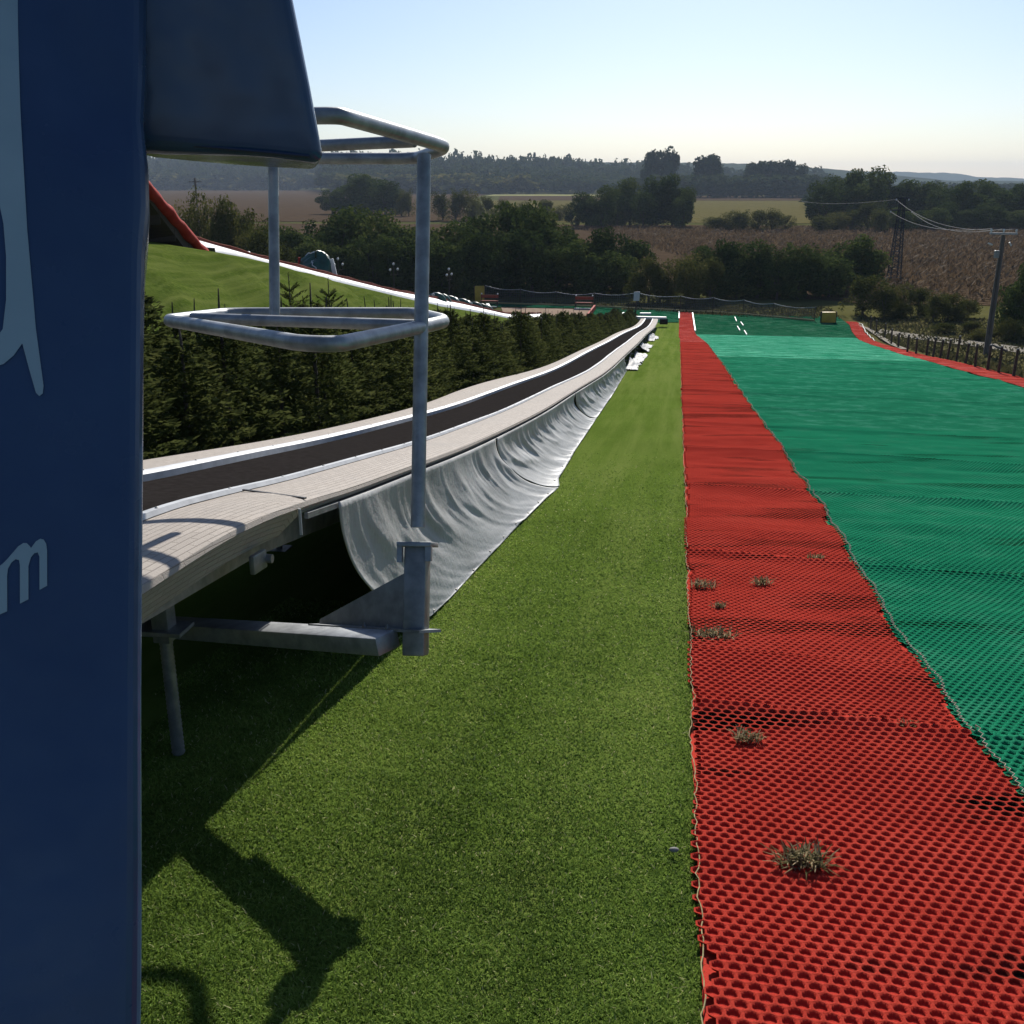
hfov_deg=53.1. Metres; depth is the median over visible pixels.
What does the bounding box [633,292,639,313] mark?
sign
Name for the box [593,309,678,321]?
ski mat
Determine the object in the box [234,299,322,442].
young spruce
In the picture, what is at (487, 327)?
young spruce
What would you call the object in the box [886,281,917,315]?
bush
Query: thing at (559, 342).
young spruce
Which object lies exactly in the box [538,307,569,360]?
young spruce
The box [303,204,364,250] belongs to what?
broadleaf tree
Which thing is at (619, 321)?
young spruce
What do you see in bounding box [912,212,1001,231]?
power wire
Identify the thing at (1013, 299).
broadleaf tree
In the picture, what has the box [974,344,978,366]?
fence stake
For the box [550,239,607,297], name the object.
broadleaf tree
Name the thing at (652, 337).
tarpaulin
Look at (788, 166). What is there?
broadleaf tree
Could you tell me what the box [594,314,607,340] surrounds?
young spruce
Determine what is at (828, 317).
crash pad
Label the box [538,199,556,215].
bush
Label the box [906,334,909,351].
fence stake
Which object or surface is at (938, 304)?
bush
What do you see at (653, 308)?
netting fence
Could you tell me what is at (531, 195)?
pale field
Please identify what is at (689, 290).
bush
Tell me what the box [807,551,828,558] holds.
grass tuft
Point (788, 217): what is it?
bush
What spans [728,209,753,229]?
bush
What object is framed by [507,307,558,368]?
young spruce
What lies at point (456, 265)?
broadleaf tree
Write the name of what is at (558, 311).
sand pit
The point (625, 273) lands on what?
broadleaf tree
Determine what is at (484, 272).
broadleaf tree
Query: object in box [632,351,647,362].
tarpaulin
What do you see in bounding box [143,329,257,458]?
young spruce
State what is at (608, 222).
broadleaf tree
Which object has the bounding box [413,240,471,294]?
broadleaf tree
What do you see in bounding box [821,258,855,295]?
broadleaf tree
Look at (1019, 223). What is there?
broadleaf tree
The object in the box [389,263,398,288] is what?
street lamp
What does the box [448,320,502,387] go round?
young spruce
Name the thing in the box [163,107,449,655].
barrier frame
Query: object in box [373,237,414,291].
broadleaf tree
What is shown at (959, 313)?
bush
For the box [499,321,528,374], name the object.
young spruce
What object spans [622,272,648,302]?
bush
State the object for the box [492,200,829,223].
yellow field
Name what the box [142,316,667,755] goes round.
conveyor lift
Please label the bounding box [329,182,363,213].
broadleaf tree
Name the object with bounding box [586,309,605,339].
young spruce
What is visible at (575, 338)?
young spruce
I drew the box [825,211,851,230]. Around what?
bush
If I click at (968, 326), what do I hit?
bush
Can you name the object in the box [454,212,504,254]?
broadleaf tree
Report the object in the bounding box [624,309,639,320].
young spruce
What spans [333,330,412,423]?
young spruce
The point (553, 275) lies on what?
broadleaf tree
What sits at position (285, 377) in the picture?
young spruce
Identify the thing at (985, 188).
broadleaf tree
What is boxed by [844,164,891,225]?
broadleaf tree
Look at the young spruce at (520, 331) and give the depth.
19.12 m
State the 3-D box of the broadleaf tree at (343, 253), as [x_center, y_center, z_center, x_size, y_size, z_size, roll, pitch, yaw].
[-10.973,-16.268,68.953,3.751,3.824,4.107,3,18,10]
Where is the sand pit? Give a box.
[502,308,589,315]
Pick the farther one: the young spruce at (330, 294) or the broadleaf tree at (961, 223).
the broadleaf tree at (961, 223)
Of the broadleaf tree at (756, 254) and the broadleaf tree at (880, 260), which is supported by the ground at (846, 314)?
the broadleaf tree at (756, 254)
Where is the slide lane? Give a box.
[196,236,541,317]
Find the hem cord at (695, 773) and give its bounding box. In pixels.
[680,359,706,1023]
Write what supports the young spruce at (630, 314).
on the turf strip
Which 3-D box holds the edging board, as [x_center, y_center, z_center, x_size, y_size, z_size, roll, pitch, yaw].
[4.538,-11.520,59.114,0.100,0.320,5.903,3,18,9]
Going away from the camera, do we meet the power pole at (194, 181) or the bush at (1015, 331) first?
the bush at (1015, 331)
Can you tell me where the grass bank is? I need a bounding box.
[144,242,511,348]
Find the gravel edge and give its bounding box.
[861,325,905,348]
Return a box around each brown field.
[157,190,491,221]
[498,196,801,200]
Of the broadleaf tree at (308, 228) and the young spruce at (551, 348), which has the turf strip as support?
the young spruce at (551, 348)
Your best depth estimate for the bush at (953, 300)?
57.20 m
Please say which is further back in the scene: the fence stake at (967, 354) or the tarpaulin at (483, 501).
the fence stake at (967, 354)
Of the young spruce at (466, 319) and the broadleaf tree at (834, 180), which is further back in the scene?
the broadleaf tree at (834, 180)
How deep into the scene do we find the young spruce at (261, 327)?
9.84 m
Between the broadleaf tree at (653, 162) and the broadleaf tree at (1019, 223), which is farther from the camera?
the broadleaf tree at (653, 162)
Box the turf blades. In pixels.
[141,448,704,1023]
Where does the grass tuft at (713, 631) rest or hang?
on the ski mat at (816, 672)
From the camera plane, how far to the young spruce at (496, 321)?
21.85 m
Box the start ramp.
[149,181,208,250]
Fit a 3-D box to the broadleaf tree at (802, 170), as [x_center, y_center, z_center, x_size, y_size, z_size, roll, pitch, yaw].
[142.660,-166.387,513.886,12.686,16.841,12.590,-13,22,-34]
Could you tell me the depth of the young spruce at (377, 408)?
9.47 m
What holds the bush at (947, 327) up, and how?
on the ground at (846, 314)
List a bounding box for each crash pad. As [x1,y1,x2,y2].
[474,285,485,301]
[820,311,836,322]
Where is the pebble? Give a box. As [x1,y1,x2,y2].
[669,847,678,851]
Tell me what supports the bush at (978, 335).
on the ground at (846, 314)
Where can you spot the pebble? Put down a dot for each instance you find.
(673, 849)
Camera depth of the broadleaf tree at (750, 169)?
509.76 m
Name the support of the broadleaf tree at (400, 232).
on the ground at (846, 314)
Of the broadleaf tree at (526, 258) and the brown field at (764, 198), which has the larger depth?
the brown field at (764, 198)
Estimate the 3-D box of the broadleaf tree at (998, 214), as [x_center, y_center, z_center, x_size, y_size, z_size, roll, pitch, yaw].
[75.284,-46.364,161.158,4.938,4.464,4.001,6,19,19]
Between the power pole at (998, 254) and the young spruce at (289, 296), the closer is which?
the young spruce at (289, 296)
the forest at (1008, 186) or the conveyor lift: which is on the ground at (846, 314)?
the forest at (1008, 186)
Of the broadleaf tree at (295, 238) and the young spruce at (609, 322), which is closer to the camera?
the young spruce at (609, 322)
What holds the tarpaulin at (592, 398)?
hanging from the conveyor lift
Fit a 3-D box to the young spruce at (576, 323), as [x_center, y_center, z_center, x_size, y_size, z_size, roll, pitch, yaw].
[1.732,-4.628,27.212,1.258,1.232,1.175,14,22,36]
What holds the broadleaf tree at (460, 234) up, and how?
on the ground at (846, 314)
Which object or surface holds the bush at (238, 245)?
on the ground at (846, 314)
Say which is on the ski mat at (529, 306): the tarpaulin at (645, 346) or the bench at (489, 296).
the bench at (489, 296)
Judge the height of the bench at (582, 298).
0.821 m
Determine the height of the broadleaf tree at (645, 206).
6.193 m
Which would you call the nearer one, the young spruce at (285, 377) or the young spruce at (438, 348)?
the young spruce at (285, 377)
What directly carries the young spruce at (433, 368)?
on the ground at (846, 314)
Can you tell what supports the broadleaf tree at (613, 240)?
on the ground at (846, 314)
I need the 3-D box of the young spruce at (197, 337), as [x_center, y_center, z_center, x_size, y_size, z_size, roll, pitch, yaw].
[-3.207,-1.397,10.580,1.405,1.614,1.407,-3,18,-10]
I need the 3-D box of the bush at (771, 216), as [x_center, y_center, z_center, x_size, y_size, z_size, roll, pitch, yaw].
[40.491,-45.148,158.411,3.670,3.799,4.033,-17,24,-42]
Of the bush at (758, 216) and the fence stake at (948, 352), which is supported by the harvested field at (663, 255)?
the bush at (758, 216)
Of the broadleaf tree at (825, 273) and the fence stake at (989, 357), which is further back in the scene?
the broadleaf tree at (825, 273)
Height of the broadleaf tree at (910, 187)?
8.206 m
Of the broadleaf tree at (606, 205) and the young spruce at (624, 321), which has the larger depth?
the broadleaf tree at (606, 205)
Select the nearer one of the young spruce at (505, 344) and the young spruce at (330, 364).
the young spruce at (330, 364)
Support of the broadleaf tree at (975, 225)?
on the harvested field at (663, 255)
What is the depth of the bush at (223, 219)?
57.52 m
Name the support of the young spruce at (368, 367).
on the turf strip
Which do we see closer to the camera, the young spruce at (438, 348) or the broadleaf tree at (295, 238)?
the young spruce at (438, 348)
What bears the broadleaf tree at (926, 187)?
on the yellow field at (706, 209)
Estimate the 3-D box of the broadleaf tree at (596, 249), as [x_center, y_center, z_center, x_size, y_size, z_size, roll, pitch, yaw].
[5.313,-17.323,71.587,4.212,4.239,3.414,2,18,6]
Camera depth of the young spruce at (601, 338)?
32.08 m
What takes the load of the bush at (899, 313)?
on the ground at (846, 314)
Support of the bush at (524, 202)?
on the ground at (846, 314)
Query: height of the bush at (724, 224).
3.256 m
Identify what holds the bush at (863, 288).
on the ground at (846, 314)
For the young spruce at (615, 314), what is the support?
on the turf strip
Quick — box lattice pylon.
[886,197,912,281]
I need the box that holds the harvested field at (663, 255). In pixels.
[191,223,1023,305]
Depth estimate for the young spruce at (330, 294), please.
14.17 m
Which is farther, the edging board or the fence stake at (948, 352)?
the edging board
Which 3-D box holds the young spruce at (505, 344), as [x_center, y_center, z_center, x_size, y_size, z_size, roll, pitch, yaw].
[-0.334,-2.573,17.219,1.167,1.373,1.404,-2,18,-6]
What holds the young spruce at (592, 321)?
on the ground at (846, 314)
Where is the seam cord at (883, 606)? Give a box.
[696,334,1023,792]
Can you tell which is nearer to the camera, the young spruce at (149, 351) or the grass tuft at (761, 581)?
the grass tuft at (761, 581)
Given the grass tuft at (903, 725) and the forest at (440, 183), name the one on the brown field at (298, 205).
the forest at (440, 183)
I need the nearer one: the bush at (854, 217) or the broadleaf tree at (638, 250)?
the broadleaf tree at (638, 250)
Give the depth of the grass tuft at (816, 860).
2.68 m
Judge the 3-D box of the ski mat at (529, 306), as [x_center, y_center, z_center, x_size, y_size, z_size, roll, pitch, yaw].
[2.297,-12.667,63.064,8.900,0.038,1.500,3,18,9]
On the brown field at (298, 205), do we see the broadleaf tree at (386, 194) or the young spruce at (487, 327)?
the broadleaf tree at (386, 194)
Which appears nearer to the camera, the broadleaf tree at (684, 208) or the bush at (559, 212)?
the broadleaf tree at (684, 208)
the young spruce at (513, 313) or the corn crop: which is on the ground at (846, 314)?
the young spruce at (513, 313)
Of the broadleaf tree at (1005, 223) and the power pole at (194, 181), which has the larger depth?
the broadleaf tree at (1005, 223)
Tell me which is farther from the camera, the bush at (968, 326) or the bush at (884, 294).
the bush at (884, 294)
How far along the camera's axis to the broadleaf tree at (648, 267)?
64.82 m
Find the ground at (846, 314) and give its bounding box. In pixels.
[156,188,1023,1023]
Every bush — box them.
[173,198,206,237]
[181,185,218,250]
[195,224,241,251]
[207,194,246,251]
[232,230,268,253]
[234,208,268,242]
[239,217,284,260]
[267,241,297,262]
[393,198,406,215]
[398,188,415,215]
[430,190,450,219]
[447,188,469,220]
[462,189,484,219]
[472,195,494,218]
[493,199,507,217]
[513,201,530,216]
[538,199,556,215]
[551,204,566,219]
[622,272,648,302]
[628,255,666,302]
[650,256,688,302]
[671,250,709,304]
[695,255,728,302]
[701,217,722,229]
[712,211,737,229]
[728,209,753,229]
[748,210,768,230]
[763,208,786,230]
[779,215,796,229]
[810,215,836,231]
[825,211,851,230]
[835,209,863,230]
[838,274,894,314]
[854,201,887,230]
[868,284,899,318]
[870,207,892,231]
[881,301,913,318]
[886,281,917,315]
[908,287,932,314]
[915,304,933,314]
[921,290,951,321]
[926,322,960,333]
[934,292,968,319]
[943,305,974,320]
[954,298,981,316]
[960,321,986,331]
[968,329,995,339]
[984,324,1008,335]
[996,317,1023,341]
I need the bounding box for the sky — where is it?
[154,0,1023,178]
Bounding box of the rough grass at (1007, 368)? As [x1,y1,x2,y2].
[478,300,1023,377]
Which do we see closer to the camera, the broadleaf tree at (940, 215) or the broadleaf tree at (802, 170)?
the broadleaf tree at (940, 215)
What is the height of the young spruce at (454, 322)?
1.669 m
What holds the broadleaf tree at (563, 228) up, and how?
on the harvested field at (663, 255)
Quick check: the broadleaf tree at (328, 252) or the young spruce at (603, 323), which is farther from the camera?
the broadleaf tree at (328, 252)
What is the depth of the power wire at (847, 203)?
101.48 m
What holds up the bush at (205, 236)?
on the ground at (846, 314)
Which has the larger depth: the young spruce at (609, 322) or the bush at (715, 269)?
the bush at (715, 269)
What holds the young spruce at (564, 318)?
on the turf strip
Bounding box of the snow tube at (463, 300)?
[459,298,469,303]
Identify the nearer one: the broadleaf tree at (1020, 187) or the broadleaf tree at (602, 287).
the broadleaf tree at (602, 287)
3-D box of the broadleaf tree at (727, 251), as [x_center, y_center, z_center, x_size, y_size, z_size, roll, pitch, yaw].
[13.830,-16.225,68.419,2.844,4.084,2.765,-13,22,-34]
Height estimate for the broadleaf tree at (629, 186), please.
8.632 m
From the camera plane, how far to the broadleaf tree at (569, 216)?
177.48 m
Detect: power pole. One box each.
[188,178,201,229]
[983,229,1017,354]
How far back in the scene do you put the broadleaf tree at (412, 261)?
68.55 m
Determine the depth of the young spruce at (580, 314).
29.61 m
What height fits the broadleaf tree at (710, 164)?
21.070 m
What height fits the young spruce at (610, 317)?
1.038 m
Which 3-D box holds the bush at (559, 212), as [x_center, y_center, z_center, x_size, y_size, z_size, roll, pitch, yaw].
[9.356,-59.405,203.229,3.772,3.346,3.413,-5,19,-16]
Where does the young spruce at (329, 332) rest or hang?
on the ground at (846, 314)
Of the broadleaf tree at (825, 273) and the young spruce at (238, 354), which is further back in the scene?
the broadleaf tree at (825, 273)
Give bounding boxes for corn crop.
[576,225,1023,306]
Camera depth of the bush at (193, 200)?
58.40 m
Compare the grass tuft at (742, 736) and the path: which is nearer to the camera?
the grass tuft at (742, 736)
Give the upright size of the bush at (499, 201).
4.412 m
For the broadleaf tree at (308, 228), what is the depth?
74.68 m
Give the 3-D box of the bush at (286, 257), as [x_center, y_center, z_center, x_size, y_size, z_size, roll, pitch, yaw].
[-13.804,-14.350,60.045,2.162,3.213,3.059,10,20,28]
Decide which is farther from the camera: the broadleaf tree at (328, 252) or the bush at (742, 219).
the bush at (742, 219)
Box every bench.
[480,293,497,306]
[575,295,592,308]
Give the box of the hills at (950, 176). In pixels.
[857,171,1023,180]
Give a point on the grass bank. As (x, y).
(181, 278)
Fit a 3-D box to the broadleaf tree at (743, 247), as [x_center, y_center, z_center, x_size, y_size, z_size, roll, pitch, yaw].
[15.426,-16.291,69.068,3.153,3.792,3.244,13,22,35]
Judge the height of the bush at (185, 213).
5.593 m
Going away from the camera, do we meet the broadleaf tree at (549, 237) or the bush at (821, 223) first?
the broadleaf tree at (549, 237)
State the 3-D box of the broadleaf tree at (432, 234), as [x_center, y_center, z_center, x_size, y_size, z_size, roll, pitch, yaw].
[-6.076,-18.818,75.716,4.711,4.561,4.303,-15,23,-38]
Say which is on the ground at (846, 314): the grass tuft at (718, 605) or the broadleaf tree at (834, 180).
the broadleaf tree at (834, 180)
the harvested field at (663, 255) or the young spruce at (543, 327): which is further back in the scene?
the harvested field at (663, 255)
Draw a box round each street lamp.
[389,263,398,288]
[446,268,452,294]
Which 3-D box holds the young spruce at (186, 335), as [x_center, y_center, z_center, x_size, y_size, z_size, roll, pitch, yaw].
[-2.799,-0.985,8.612,1.234,1.545,1.256,13,22,35]
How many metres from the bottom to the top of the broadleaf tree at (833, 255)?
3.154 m
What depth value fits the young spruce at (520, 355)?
17.84 m
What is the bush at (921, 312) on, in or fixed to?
on the ground at (846, 314)
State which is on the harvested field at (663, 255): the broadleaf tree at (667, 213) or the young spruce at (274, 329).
the broadleaf tree at (667, 213)
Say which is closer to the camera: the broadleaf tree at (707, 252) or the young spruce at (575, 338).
the young spruce at (575, 338)
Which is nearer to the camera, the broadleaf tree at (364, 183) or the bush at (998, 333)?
the bush at (998, 333)
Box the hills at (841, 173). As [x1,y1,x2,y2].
[154,161,1023,187]
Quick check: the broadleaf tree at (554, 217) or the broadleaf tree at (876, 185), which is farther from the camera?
the broadleaf tree at (876, 185)
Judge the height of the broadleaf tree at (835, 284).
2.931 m
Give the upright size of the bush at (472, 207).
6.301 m
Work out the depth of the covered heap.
32.00 m
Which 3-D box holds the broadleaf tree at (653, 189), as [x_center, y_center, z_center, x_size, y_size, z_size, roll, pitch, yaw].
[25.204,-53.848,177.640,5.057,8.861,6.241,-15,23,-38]
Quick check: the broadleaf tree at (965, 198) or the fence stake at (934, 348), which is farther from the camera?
the broadleaf tree at (965, 198)
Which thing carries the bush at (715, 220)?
on the harvested field at (663, 255)
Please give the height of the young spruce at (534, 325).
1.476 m
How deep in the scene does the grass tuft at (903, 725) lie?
3.64 m
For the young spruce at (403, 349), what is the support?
on the ground at (846, 314)
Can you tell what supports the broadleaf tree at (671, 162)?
on the brown field at (764, 198)
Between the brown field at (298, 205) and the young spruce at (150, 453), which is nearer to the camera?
the young spruce at (150, 453)
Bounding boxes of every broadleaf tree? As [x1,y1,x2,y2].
[264,225,317,258]
[290,240,326,263]
[293,217,336,246]
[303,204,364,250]
[315,188,348,213]
[319,243,343,275]
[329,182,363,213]
[329,241,375,279]
[331,204,373,280]
[343,233,397,286]
[347,173,384,213]
[350,207,400,262]
[364,179,400,214]
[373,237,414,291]
[376,224,415,288]
[386,189,402,213]
[393,237,437,292]
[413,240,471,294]
[430,227,444,240]
[431,218,477,289]
[441,238,482,298]
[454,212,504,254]
[459,229,516,298]
[490,201,528,285]
[490,229,539,296]
[502,199,563,290]
[509,228,555,296]
[524,204,579,245]
[528,243,576,296]
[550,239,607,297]
[555,223,577,285]
[560,233,615,292]
[564,202,580,225]
[569,250,623,296]
[571,191,599,226]
[580,225,632,289]
[582,183,620,226]
[599,210,627,225]
[601,254,638,296]
[608,188,632,225]
[617,176,643,224]
[618,239,665,281]
[627,191,659,225]
[630,205,669,225]
[640,149,664,178]
[643,175,672,225]
[657,172,685,224]
[660,145,679,176]
[662,205,691,225]
[671,185,697,226]
[672,244,727,296]
[691,153,724,196]
[702,238,741,296]
[721,241,754,296]
[733,238,784,298]
[742,162,766,177]
[755,242,799,299]
[756,160,783,177]
[775,159,796,175]
[778,243,824,299]
[782,254,833,299]
[793,163,808,196]
[804,180,842,226]
[806,250,841,293]
[808,256,855,297]
[819,248,872,285]
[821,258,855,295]
[822,174,848,220]
[828,168,869,223]
[833,234,893,289]
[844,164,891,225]
[867,171,908,212]
[886,207,906,228]
[889,179,927,221]
[893,211,925,230]
[907,181,947,211]
[920,207,953,230]
[924,187,958,225]
[936,201,959,228]
[941,180,992,221]
[947,209,978,228]
[961,178,1002,210]
[962,208,989,228]
[973,203,1007,229]
[980,187,1019,226]
[989,262,1023,333]
[990,211,1015,228]
[1007,183,1023,215]
[1009,210,1023,229]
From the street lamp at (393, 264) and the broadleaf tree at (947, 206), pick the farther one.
the broadleaf tree at (947, 206)
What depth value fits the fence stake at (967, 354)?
27.93 m
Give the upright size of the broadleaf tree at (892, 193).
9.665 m
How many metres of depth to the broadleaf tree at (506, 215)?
73.64 m
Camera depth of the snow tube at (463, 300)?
44.77 m
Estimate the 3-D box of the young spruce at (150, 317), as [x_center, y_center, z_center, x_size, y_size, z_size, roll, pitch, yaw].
[-2.876,-0.944,7.811,1.517,1.790,1.585,8,19,22]
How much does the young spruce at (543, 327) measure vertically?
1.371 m
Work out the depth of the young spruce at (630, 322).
48.68 m
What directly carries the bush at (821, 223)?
on the harvested field at (663, 255)
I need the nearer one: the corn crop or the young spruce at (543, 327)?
the young spruce at (543, 327)
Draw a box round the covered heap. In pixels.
[298,250,336,274]
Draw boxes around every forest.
[147,148,843,197]
[150,172,540,193]
[798,180,1018,206]
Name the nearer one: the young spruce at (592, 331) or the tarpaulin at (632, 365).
the tarpaulin at (632, 365)
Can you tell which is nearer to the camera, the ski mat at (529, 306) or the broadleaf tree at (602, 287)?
the ski mat at (529, 306)
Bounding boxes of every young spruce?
[143,295,236,448]
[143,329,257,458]
[143,334,209,449]
[143,352,199,459]
[143,432,166,459]
[149,302,268,444]
[162,288,305,450]
[171,299,218,384]
[190,337,301,441]
[219,325,311,438]
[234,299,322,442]
[239,327,345,444]
[245,284,372,436]
[280,271,308,306]
[294,334,385,432]
[303,296,358,401]
[309,277,345,306]
[315,329,402,427]
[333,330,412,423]
[360,301,440,416]
[367,303,448,416]
[376,335,455,404]
[427,299,493,390]
[428,328,466,393]
[428,331,471,400]
[433,302,449,337]
[439,311,461,378]
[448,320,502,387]
[458,305,519,387]
[461,310,482,355]
[474,324,523,377]
[493,312,507,328]
[495,323,533,376]
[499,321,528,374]
[501,321,510,329]
[503,310,520,322]
[504,310,548,371]
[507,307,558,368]
[507,310,546,370]
[534,315,567,366]
[534,323,556,360]
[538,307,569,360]
[547,322,568,357]
[551,320,575,359]
[553,305,580,353]
[563,322,582,352]
[567,317,587,348]
[570,314,593,351]
[572,308,599,342]
[578,316,595,345]
[582,317,600,342]
[585,316,601,341]
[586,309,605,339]
[588,316,603,339]
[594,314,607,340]
[597,316,611,339]
[602,314,617,338]
[609,316,622,333]
[612,312,626,330]
[615,317,624,329]
[620,313,629,328]
[622,314,634,327]
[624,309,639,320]
[625,312,637,325]
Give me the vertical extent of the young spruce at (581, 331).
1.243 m
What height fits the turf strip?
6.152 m
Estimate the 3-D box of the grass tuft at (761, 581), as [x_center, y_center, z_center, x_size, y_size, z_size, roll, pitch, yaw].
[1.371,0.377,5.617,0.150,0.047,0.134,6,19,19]
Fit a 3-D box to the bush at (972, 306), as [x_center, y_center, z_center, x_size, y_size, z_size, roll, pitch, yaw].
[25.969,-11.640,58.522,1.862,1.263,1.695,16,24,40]
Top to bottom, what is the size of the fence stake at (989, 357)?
0.754 m
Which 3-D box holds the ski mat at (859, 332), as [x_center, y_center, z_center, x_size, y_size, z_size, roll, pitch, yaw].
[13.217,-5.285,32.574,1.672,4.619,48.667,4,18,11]
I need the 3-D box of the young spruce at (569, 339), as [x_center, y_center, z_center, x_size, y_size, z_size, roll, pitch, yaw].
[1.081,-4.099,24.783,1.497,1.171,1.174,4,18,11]
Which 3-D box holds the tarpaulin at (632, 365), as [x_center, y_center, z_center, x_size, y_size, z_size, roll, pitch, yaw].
[2.871,-3.454,24.280,0.317,0.269,2.035,3,18,10]
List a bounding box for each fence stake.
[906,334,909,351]
[915,337,917,353]
[925,337,929,355]
[932,337,936,356]
[939,339,944,357]
[946,339,951,359]
[955,336,960,361]
[964,343,969,363]
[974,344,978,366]
[986,344,992,369]
[997,346,1003,371]
[1012,348,1019,375]
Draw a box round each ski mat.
[485,304,620,308]
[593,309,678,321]
[679,312,1023,1023]
[693,314,1023,800]
[847,322,1023,386]
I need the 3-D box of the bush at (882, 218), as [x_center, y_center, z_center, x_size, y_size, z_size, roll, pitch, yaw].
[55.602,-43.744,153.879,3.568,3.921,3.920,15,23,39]
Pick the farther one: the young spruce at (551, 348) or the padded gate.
the young spruce at (551, 348)
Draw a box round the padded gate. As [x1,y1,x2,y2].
[0,0,321,1023]
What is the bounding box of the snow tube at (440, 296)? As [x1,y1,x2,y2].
[429,292,446,301]
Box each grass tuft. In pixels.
[681,623,740,640]
[684,577,720,589]
[709,600,730,608]
[727,725,769,743]
[751,576,774,585]
[759,836,849,879]
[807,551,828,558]
[897,718,918,726]
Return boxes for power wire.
[802,200,889,203]
[891,212,991,229]
[897,200,1013,230]
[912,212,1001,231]
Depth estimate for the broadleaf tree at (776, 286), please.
66.39 m
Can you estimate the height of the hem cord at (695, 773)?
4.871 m
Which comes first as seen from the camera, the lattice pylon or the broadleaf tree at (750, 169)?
the lattice pylon
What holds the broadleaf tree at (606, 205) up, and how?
on the harvested field at (663, 255)
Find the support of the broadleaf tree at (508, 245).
on the ground at (846, 314)
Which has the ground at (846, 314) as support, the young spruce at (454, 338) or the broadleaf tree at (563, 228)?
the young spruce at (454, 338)
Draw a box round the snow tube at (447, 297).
[441,293,451,301]
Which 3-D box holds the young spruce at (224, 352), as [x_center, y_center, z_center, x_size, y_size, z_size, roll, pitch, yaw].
[-2.032,-0.781,7.389,1.516,1.644,1.444,-15,23,-39]
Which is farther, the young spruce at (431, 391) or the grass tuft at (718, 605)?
the young spruce at (431, 391)
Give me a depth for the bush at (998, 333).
51.60 m
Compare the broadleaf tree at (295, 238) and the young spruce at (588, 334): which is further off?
the broadleaf tree at (295, 238)
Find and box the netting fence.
[484,285,815,320]
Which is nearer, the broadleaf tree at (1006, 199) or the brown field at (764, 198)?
the broadleaf tree at (1006, 199)
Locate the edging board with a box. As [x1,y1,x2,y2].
[587,305,595,313]
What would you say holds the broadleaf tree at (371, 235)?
on the ground at (846, 314)
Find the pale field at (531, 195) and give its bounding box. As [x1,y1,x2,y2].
[487,194,603,195]
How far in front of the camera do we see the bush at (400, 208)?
225.41 m
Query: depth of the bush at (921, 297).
59.55 m
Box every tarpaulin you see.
[338,439,557,616]
[496,394,595,486]
[575,357,626,417]
[626,357,641,369]
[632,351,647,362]
[640,342,652,351]
[648,333,658,340]
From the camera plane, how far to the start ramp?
20.85 m
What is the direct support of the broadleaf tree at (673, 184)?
on the harvested field at (663, 255)
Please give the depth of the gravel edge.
44.92 m
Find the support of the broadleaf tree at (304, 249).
on the ground at (846, 314)
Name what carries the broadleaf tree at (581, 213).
on the harvested field at (663, 255)
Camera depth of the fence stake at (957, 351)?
28.98 m
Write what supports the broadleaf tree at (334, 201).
on the brown field at (298, 205)
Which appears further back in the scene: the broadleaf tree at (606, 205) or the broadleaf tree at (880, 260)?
the broadleaf tree at (606, 205)
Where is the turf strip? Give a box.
[141,322,701,1023]
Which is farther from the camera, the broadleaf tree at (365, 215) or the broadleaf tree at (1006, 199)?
the broadleaf tree at (1006, 199)
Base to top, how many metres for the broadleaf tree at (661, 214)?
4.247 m
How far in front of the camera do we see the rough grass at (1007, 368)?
52.81 m
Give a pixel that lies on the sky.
(918, 86)
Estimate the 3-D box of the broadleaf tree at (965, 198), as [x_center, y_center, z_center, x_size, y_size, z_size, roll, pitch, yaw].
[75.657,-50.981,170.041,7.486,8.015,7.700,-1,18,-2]
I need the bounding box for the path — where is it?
[878,329,1023,351]
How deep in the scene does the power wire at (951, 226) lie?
57.15 m
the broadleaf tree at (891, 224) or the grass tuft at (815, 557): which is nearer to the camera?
the grass tuft at (815, 557)
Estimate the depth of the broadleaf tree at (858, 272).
71.32 m
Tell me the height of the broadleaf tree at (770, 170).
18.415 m
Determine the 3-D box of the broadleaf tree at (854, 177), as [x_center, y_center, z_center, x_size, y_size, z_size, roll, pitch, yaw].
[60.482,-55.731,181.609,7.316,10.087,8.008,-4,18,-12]
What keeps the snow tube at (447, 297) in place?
on the slide lane
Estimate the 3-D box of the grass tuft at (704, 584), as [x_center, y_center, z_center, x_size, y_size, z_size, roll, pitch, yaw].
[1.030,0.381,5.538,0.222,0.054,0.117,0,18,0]
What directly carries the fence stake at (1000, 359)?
on the ground at (846, 314)

